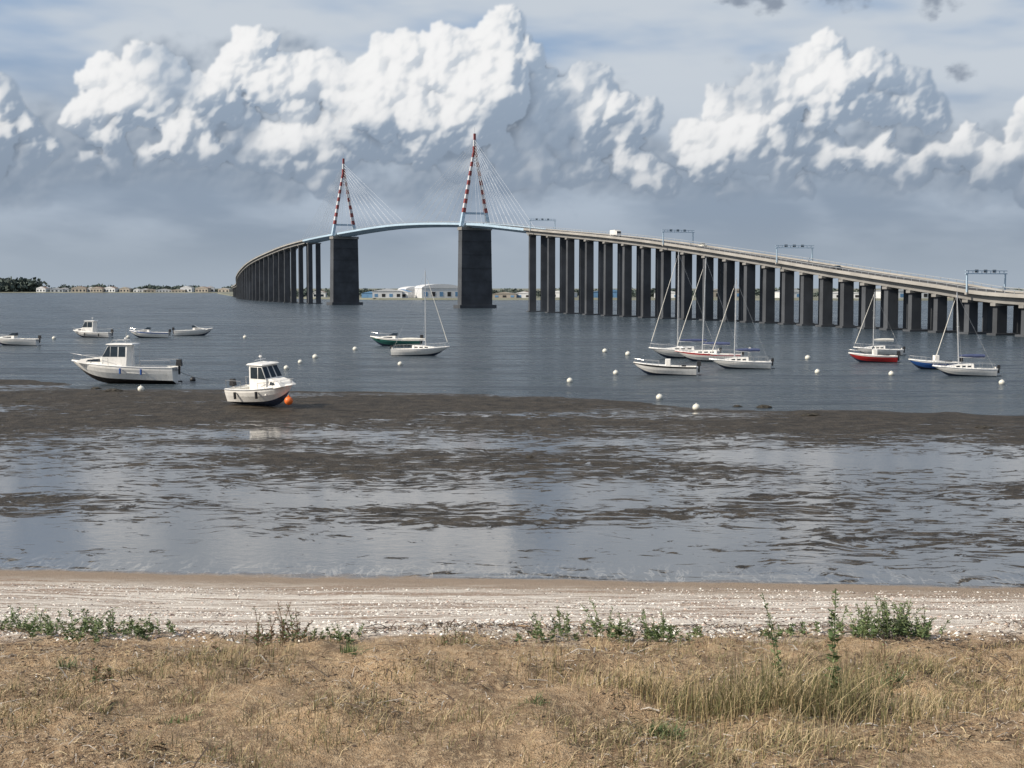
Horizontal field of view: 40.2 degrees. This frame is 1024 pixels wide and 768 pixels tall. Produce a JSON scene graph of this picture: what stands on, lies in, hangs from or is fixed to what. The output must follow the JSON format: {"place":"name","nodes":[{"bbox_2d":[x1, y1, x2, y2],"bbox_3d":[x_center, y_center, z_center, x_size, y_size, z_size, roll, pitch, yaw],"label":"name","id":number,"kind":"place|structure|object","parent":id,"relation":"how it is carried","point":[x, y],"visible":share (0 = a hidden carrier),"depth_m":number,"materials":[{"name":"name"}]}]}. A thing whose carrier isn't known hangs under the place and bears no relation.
{"place":"outdoors","nodes":[
{"label":"outdoors","id":0,"kind":"place"},
{"bbox_2d":[50,289,63,291],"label":"walls","id":1,"kind":"structure","parent":0,"point":[54,290],"depth_m":2314.01,"materials":[{"name":"grey paint"}]},
{"bbox_2d":[195,288,210,291],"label":"walls","id":2,"kind":"structure","parent":0,"point":[205,289],"depth_m":2250.85,"materials":[{"name":"beige paint"}]},
{"bbox_2d":[211,602,312,651],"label":"dry weed plant","id":3,"kind":"object","parent":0,"point":[260,635],"visible":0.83,"depth_m":15.12,"materials":[{"name":"plant"}]},
{"bbox_2d":[362,291,371,297],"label":"warehouse","id":4,"kind":"structure","parent":0,"point":[367,294],"depth_m":968.30,"materials":[{"name":"metal"}]},
{"bbox_2d":[493,292,516,297],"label":"warehouse","id":5,"kind":"structure","parent":0,"point":[504,295],"depth_m":947.04,"materials":[{"name":"metal"}]},
{"bbox_2d":[0,289,1022,300],"bbox_3d":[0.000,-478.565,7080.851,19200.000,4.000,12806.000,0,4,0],"label":"shore","id":6,"kind":"structure","parent":0,"point":[577,298],"depth_m":977.76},
{"bbox_2d":[36,288,49,291],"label":"walls","id":7,"kind":"structure","parent":6,"relation":"on","point":[42,289],"depth_m":2337.72,"materials":[{"name":"white paint"}]},
{"bbox_2d":[71,288,86,291],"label":"walls","id":8,"kind":"structure","parent":6,"relation":"on","point":[79,289],"depth_m":2309.70,"materials":[{"name":"beige paint"}]},
{"bbox_2d":[90,288,104,291],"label":"walls","id":9,"kind":"structure","parent":6,"relation":"on","point":[98,289],"depth_m":2307.09,"materials":[{"name":"beige paint"}]},
{"bbox_2d":[104,288,118,291],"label":"walls","id":10,"kind":"structure","parent":6,"relation":"on","point":[112,289],"depth_m":2309.95,"materials":[{"name":"white paint"}]},
{"bbox_2d":[119,288,132,291],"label":"walls","id":11,"kind":"structure","parent":6,"relation":"on","point":[128,289],"depth_m":2297.85,"materials":[{"name":"beige paint"}]},
{"bbox_2d":[180,288,193,291],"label":"walls","id":12,"kind":"structure","parent":6,"relation":"on","point":[192,289],"depth_m":2268.70,"materials":[{"name":"white paint"}]},
{"bbox_2d":[218,289,232,291],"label":"walls","id":13,"kind":"structure","parent":6,"relation":"on","point":[230,290],"depth_m":2248.28,"materials":[{"name":"beige paint"}]},
{"bbox_2d":[372,288,401,297],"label":"warehouse","id":14,"kind":"structure","parent":6,"relation":"on","point":[387,293],"depth_m":949.98,"materials":[{"name":"metal"}]},
{"bbox_2d":[374,294,399,296],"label":"doors and windows","id":15,"kind":"structure","parent":14,"relation":"in","point":[376,295],"depth_m":949.95,"materials":[{"name":"glass"}]},
{"bbox_2d":[398,289,411,297],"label":"warehouse","id":16,"kind":"structure","parent":6,"relation":"on","point":[406,294],"depth_m":954.66,"materials":[{"name":"metal"}]},
{"bbox_2d":[399,286,415,297],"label":"arched hangar","id":17,"kind":"structure","parent":6,"relation":"on","point":[410,288],"depth_m":969.19,"materials":[{"name":"metal"}]},
{"bbox_2d":[415,284,457,297],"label":"arched hangar","id":18,"kind":"structure","parent":6,"relation":"on","point":[444,291],"depth_m":948.68,"materials":[{"name":"metal"}]},
{"bbox_2d":[424,292,457,295],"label":"doors and windows","id":19,"kind":"structure","parent":18,"relation":"in","point":[441,293],"depth_m":948.56,"materials":[{"name":"glass"}]},
{"bbox_2d":[0,276,1022,296],"bbox_3d":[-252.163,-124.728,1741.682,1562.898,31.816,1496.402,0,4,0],"label":"distant tree line","id":20,"kind":"object","parent":6,"relation":"on","point":[20,284],"visible":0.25,"depth_m":2339.07,"materials":[{"name":"green plant"}]},
{"bbox_2d":[516,291,527,297],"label":"warehouse","id":21,"kind":"structure","parent":6,"relation":"on","point":[523,294],"depth_m":953.33,"materials":[{"name":"metal"}]},
{"bbox_2d":[555,291,576,296],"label":"warehouse","id":22,"kind":"structure","parent":6,"relation":"on","point":[557,293],"depth_m":991.45,"materials":[{"name":"metal"}]},
{"bbox_2d":[594,289,616,297],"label":"warehouse","id":23,"kind":"structure","parent":6,"relation":"on","point":[614,294],"depth_m":970.75,"materials":[{"name":"metal"}]},
{"bbox_2d":[654,291,674,297],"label":"warehouse","id":24,"kind":"structure","parent":6,"relation":"on","point":[672,294],"depth_m":950.53,"materials":[{"name":"metal"}]},
{"bbox_2d":[713,288,738,296],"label":"warehouse","id":25,"kind":"structure","parent":6,"relation":"on","point":[715,293],"depth_m":980.12,"materials":[{"name":"metal"}]},
{"bbox_2d":[775,289,798,297],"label":"warehouse","id":26,"kind":"structure","parent":6,"relation":"on","point":[796,293],"depth_m":951.72,"materials":[{"name":"metal"}]},
{"bbox_2d":[833,291,858,297],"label":"warehouse","id":27,"kind":"structure","parent":6,"relation":"on","point":[835,294],"depth_m":921.57,"materials":[{"name":"metal"}]},
{"bbox_2d":[876,289,927,297],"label":"warehouse","id":28,"kind":"structure","parent":6,"relation":"on","point":[900,293],"depth_m":921.30,"materials":[{"name":"metal"}]},
{"bbox_2d":[0,379,1023,767],"bbox_3d":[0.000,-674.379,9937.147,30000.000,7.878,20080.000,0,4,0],"label":"beach ground","id":29,"kind":"structure","parent":0,"point":[426,497],"depth_m":41.04,"materials":[{"name":"brown sand"}]},
{"bbox_2d":[0,604,100,632],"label":"beach weed plant","id":30,"kind":"object","parent":29,"relation":"on","point":[15,620],"visible":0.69,"depth_m":16.71,"materials":[{"name":"green plant"}]},
{"bbox_2d":[40,655,81,669],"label":"green grass tuft","id":31,"kind":"object","parent":29,"relation":"on","point":[70,663],"visible":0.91,"depth_m":13.84,"materials":[{"name":"green plant"}]},
{"bbox_2d":[29,607,148,644],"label":"beach weed plant","id":32,"kind":"object","parent":29,"relation":"on","point":[85,627],"visible":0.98,"depth_m":15.56,"materials":[{"name":"green plant"}]},
{"bbox_2d":[89,657,112,683],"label":"dry weed plant","id":33,"kind":"object","parent":29,"relation":"on","point":[97,671],"visible":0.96,"depth_m":13.02,"materials":[{"name":"green plant"}]},
{"bbox_2d":[104,388,123,391],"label":"seaweed rock","id":34,"kind":"object","parent":29,"relation":"on","point":[111,390],"visible":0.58,"depth_m":106.68,"materials":[{"name":"brown stone"}]},
{"bbox_2d":[122,614,175,638],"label":"beach weed plant","id":35,"kind":"object","parent":29,"relation":"on","point":[138,628],"visible":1,"depth_m":15.61,"materials":[{"name":"green plant"}]},
{"bbox_2d":[159,709,205,724],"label":"green grass tuft","id":36,"kind":"object","parent":29,"relation":"on","point":[178,720],"visible":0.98,"depth_m":11.82,"materials":[{"name":"green plant"}]},
{"bbox_2d":[140,645,281,671],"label":"dry grass tuft","id":37,"kind":"object","parent":29,"relation":"on","point":[212,657],"visible":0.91,"depth_m":13.68,"materials":[{"name":"beige plant"}]},
{"bbox_2d":[224,347,295,405],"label":"cabin motorboat","id":38,"kind":"object","parent":29,"relation":"on","point":[269,384],"visible":1,"depth_m":91.36,"materials":[{"name":"plastic"}]},
{"bbox_2d":[250,365,281,384],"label":"cabin windows","id":39,"kind":"structure","parent":38,"relation":"in","point":[253,370],"depth_m":91.39,"materials":[{"name":"glass"}]},
{"bbox_2d":[259,604,309,646],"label":"dry weed plant","id":40,"kind":"object","parent":29,"relation":"on","point":[292,633],"visible":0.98,"depth_m":14.79,"materials":[{"name":"green plant"}]},
{"bbox_2d":[292,398,360,410],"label":"mooring rope","id":41,"kind":"object","parent":29,"relation":"on","point":[328,409],"visible":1,"depth_m":89.50,"materials":[{"name":"fabric"}]},
{"bbox_2d":[284,395,292,404],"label":"orange mooring buoy","id":42,"kind":"object","parent":41,"relation":"attached to","point":[288,400],"visible":1,"depth_m":90.39,"materials":[{"name":"plastic"}]},
{"bbox_2d":[309,623,363,643],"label":"beach weed plant","id":43,"kind":"object","parent":29,"relation":"on","point":[340,638],"visible":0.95,"depth_m":15.16,"materials":[{"name":"green plant"}]},
{"bbox_2d":[270,698,434,743],"bbox_3d":[-1.338,2.746,11.642,1.394,0.306,0.839,0,4,0],"label":"dry grass tuft","id":44,"kind":"object","parent":29,"relation":"on","point":[370,717],"visible":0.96,"depth_m":11.63,"materials":[{"name":"beige plant"}]},
{"bbox_2d":[339,640,373,654],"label":"green grass tuft","id":45,"kind":"object","parent":29,"relation":"on","point":[347,649],"visible":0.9,"depth_m":14.40,"materials":[{"name":"green plant"}]},
{"bbox_2d":[323,650,481,688],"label":"dry grass tuft","id":46,"kind":"object","parent":29,"relation":"on","point":[427,664],"visible":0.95,"depth_m":13.41,"materials":[{"name":"beige plant"}]},
{"bbox_2d":[442,624,468,645],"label":"tall flowering weed","id":47,"kind":"object","parent":29,"relation":"on","point":[466,641],"visible":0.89,"depth_m":14.81,"materials":[{"name":"green plant"}]},
{"bbox_2d":[0,618,1023,767],"bbox_3d":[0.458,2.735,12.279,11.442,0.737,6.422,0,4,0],"label":"dry turf","id":48,"kind":"structure","parent":29,"relation":"on","point":[607,730],"depth_m":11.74,"materials":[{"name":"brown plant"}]},
{"bbox_2d":[0,582,1023,642],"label":"shell bank","id":49,"kind":"structure","parent":29,"relation":"on","point":[530,620],"depth_m":24.21,"materials":[{"name":"white gravel"}]},
{"bbox_2d":[0,619,1023,653],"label":"wrack line debris","id":50,"kind":"object","parent":29,"relation":"on","point":[578,627],"visible":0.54,"depth_m":15.98,"materials":[{"name":"brown plant"}]},
{"bbox_2d":[519,690,558,706],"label":"green grass tuft","id":51,"kind":"object","parent":29,"relation":"on","point":[535,700],"visible":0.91,"depth_m":12.11,"materials":[{"name":"green plant"}]},
{"bbox_2d":[478,642,606,688],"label":"dry grass tuft","id":52,"kind":"object","parent":29,"relation":"on","point":[554,665],"visible":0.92,"depth_m":13.64,"materials":[{"name":"beige plant"}]},
{"bbox_2d":[514,606,578,642],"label":"beach weed plant","id":53,"kind":"object","parent":29,"relation":"on","point":[558,626],"visible":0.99,"depth_m":15.40,"materials":[{"name":"green plant"}]},
{"bbox_2d":[581,598,642,640],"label":"beach weed plant","id":54,"kind":"object","parent":29,"relation":"on","point":[594,625],"visible":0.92,"depth_m":15.39,"materials":[{"name":"green plant"}]},
{"bbox_2d":[231,127,1023,336],"bbox_3d":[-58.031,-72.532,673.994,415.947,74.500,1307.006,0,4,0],"label":"cable stayed bridge","id":55,"kind":"structure","parent":29,"relation":"on","point":[265,276],"depth_m":375.23,"materials":[{"name":"grey concrete"}]},
{"bbox_2d":[610,230,620,236],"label":"truck","id":56,"kind":"object","parent":55,"relation":"on","point":[616,232],"visible":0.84,"depth_m":394.42,"materials":[{"name":"metal"}]},
{"bbox_2d":[606,609,702,643],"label":"beach weed plant","id":57,"kind":"object","parent":29,"relation":"on","point":[656,634],"visible":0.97,"depth_m":15.32,"materials":[{"name":"green plant"}]},
{"bbox_2d":[630,716,690,741],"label":"green grass tuft","id":58,"kind":"object","parent":29,"relation":"on","point":[659,730],"visible":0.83,"depth_m":11.15,"materials":[{"name":"green plant"}]},
{"bbox_2d":[757,405,771,407],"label":"seaweed rock","id":59,"kind":"object","parent":29,"relation":"on","point":[763,406],"visible":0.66,"depth_m":93.48,"materials":[{"name":"brown stone"}]},
{"bbox_2d":[759,593,782,684],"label":"tall flowering weed","id":60,"kind":"object","parent":29,"relation":"on","point":[775,640],"visible":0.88,"depth_m":12.69,"materials":[{"name":"green plant"}]},
{"bbox_2d":[760,621,808,639],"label":"beach weed plant","id":61,"kind":"object","parent":29,"relation":"on","point":[790,630],"visible":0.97,"depth_m":15.38,"materials":[{"name":"green plant"}]},
{"bbox_2d":[800,413,820,415],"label":"seaweed rock","id":62,"kind":"object","parent":29,"relation":"on","point":[809,414],"visible":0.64,"depth_m":86.28,"materials":[{"name":"stone"}]},
{"bbox_2d":[823,589,842,695],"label":"tall flowering weed","id":63,"kind":"object","parent":29,"relation":"on","point":[832,636],"visible":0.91,"depth_m":12.28,"materials":[{"name":"green plant"}]},
{"bbox_2d":[813,594,951,640],"bbox_3d":[4.117,2.615,15.482,1.442,0.514,0.833,0,4,0],"label":"beach weed plant","id":64,"kind":"object","parent":29,"relation":"on","point":[863,625],"visible":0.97,"depth_m":15.42,"materials":[{"name":"green plant"}]},
{"bbox_2d":[881,635,901,687],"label":"tall flowering weed","id":65,"kind":"object","parent":29,"relation":"on","point":[892,669],"visible":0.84,"depth_m":13.11,"materials":[{"name":"green plant"}]},
{"bbox_2d":[877,664,919,687],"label":"green grass tuft","id":66,"kind":"object","parent":29,"relation":"on","point":[898,679],"visible":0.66,"depth_m":13.22,"materials":[{"name":"green plant"}]},
{"bbox_2d":[890,602,934,638],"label":"beach weed plant","id":67,"kind":"object","parent":29,"relation":"on","point":[929,623],"visible":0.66,"depth_m":15.63,"materials":[{"name":"green plant"}]},
{"bbox_2d":[836,651,995,682],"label":"dry grass tuft","id":68,"kind":"object","parent":29,"relation":"on","point":[936,669],"visible":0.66,"depth_m":13.61,"materials":[{"name":"beige plant"}]},
{"bbox_2d":[973,425,991,427],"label":"seaweed rock","id":69,"kind":"object","parent":29,"relation":"on","point":[980,426],"visible":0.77,"depth_m":77.96,"materials":[{"name":"stone"}]},
{"bbox_2d":[0,0,1023,288],"bbox_3d":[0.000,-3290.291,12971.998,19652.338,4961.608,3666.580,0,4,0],"label":"sky","id":70,"kind":"structure","parent":0,"point":[182,142],"depth_m":14589.58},
{"bbox_2d":[0,293,1023,415],"bbox_3d":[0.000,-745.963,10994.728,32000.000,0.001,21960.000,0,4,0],"label":"water","id":71,"kind":"structure","parent":0,"point":[511,348],"depth_m":176.77,"materials":[{"name":"liquid"}]},
{"bbox_2d":[0,333,40,344],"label":"motorboat","id":72,"kind":"object","parent":71,"relation":"on","point":[12,339],"visible":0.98,"depth_m":195.20,"materials":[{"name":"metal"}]},
{"bbox_2d":[73,318,113,336],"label":"motorboat","id":73,"kind":"object","parent":71,"relation":"on","point":[88,328],"visible":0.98,"depth_m":227.19,"materials":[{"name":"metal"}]},
{"bbox_2d":[78,322,91,329],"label":"cabin windows","id":74,"kind":"structure","parent":73,"relation":"in","point":[89,324],"depth_m":227.18,"materials":[{"name":"black glass"}]},
{"bbox_2d":[72,338,182,383],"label":"cabin cruiser","id":75,"kind":"object","parent":71,"relation":"on","point":[115,363],"visible":1,"depth_m":116.69,"materials":[{"name":"plastic"}]},
{"bbox_2d":[87,347,124,361],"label":"cabin windows","id":76,"kind":"structure","parent":75,"relation":"in","point":[112,352],"depth_m":116.69,"materials":[{"name":"black glass"}]},
{"bbox_2d":[129,327,170,337],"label":"motorboat","id":77,"kind":"object","parent":71,"relation":"on","point":[144,333],"visible":0.97,"depth_m":225.28,"materials":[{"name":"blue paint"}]},
{"bbox_2d":[172,325,212,335],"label":"motorboat","id":78,"kind":"object","parent":71,"relation":"on","point":[197,331],"visible":0.94,"depth_m":235.24,"materials":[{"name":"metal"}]},
{"bbox_2d":[370,332,423,345],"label":"motorboat","id":79,"kind":"object","parent":71,"relation":"on","point":[391,339],"visible":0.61,"depth_m":193.30,"materials":[{"name":"green paint"}]},
{"bbox_2d":[390,271,449,355],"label":"sailboat","id":80,"kind":"object","parent":71,"relation":"on","point":[422,350],"visible":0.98,"depth_m":165.51,"materials":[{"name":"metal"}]},
{"bbox_2d":[656,393,662,398],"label":"mooring buoy","id":81,"kind":"object","parent":71,"relation":"on","point":[659,396],"visible":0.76,"depth_m":101.02,"materials":[{"name":"white plastic"}]},
{"bbox_2d":[633,356,700,374],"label":"motorboat","id":82,"kind":"object","parent":71,"relation":"on","point":[667,368],"visible":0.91,"depth_m":128.55,"materials":[{"name":"plastic"}]},
{"bbox_2d":[649,252,721,357],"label":"sailboat","id":83,"kind":"object","parent":71,"relation":"on","point":[668,352],"visible":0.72,"depth_m":159.55,"materials":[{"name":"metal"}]},
{"bbox_2d":[692,403,699,408],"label":"mooring buoy","id":84,"kind":"object","parent":71,"relation":"on","point":[696,406],"visible":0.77,"depth_m":91.94,"materials":[{"name":"white plastic"}]},
{"bbox_2d":[675,261,743,361],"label":"sailboat","id":85,"kind":"object","parent":71,"relation":"on","point":[702,355],"visible":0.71,"depth_m":152.67,"materials":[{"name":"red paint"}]},
{"bbox_2d":[708,275,774,368],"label":"sailboat","id":86,"kind":"object","parent":71,"relation":"on","point":[739,362],"visible":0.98,"depth_m":138.68,"materials":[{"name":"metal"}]},
{"bbox_2d":[848,345,900,362],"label":"motorboat","id":87,"kind":"object","parent":71,"relation":"on","point":[874,356],"visible":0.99,"depth_m":150.58,"materials":[{"name":"red paint"}]},
{"bbox_2d":[853,289,904,354],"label":"sailboat","id":88,"kind":"object","parent":71,"relation":"on","point":[882,350],"visible":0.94,"depth_m":166.65,"materials":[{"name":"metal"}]},
{"bbox_2d":[908,351,962,368],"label":"motorboat","id":89,"kind":"object","parent":71,"relation":"on","point":[922,364],"visible":0.7,"depth_m":137.69,"materials":[{"name":"blue paint"}]},
{"bbox_2d":[932,292,1000,375],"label":"sailboat","id":90,"kind":"object","parent":71,"relation":"on","point":[967,369],"visible":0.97,"depth_m":127.27,"materials":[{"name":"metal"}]},
{"bbox_2d":[540,659,672,701],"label":"dry grass tuft","id":91,"kind":"object","parent":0,"point":[599,680],"visible":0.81,"depth_m":12.74,"materials":[{"name":"beige plant"}]},
{"bbox_2d":[580,650,742,719],"bbox_3d":[1.362,2.649,12.767,1.702,0.542,1.431,0,4,0],"label":"dry grass tuft","id":92,"kind":"object","parent":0,"point":[650,687],"visible":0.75,"depth_m":12.59,"materials":[{"name":"beige plant"}]},
{"bbox_2d":[636,642,856,733],"bbox_3d":[1.964,2.597,12.164,2.065,0.706,1.880,0,4,0],"label":"dry grass tuft","id":93,"kind":"object","parent":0,"point":[725,710],"visible":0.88,"depth_m":12.05,"materials":[{"name":"beige plant"}]},
{"bbox_2d":[689,709,907,761],"bbox_3d":[2.102,2.687,10.782,1.782,0.452,1.168,1,4,20],"label":"dry grass tuft","id":94,"kind":"object","parent":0,"point":[789,724],"visible":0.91,"depth_m":10.78,"materials":[{"name":"beige plant"}]},
{"bbox_2d":[712,645,946,726],"bbox_3d":[2.701,2.580,11.827,2.527,0.715,2.013,0,4,0],"label":"dry grass tuft","id":95,"kind":"object","parent":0,"point":[809,708],"visible":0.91,"depth_m":11.86,"materials":[{"name":"beige plant"}]},
{"bbox_2d":[771,644,929,712],"bbox_3d":[2.911,2.628,12.496,1.389,0.614,1.743,3,5,39],"label":"dry grass tuft","id":96,"kind":"object","parent":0,"point":[853,683],"visible":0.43,"depth_m":12.52,"materials":[{"name":"beige plant"}]},
{"bbox_2d":[819,674,980,731],"bbox_3d":[3.234,2.676,11.876,1.772,0.472,1.321,3,5,37],"label":"dry grass tuft","id":97,"kind":"object","parent":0,"point":[912,708],"visible":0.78,"depth_m":11.78,"materials":[{"name":"beige plant"}]},
{"bbox_2d":[911,671,1023,721],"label":"dry grass tuft","id":98,"kind":"object","parent":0,"point":[1015,706],"visible":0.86,"depth_m":12.03,"materials":[{"name":"beige plant"}]}
]}

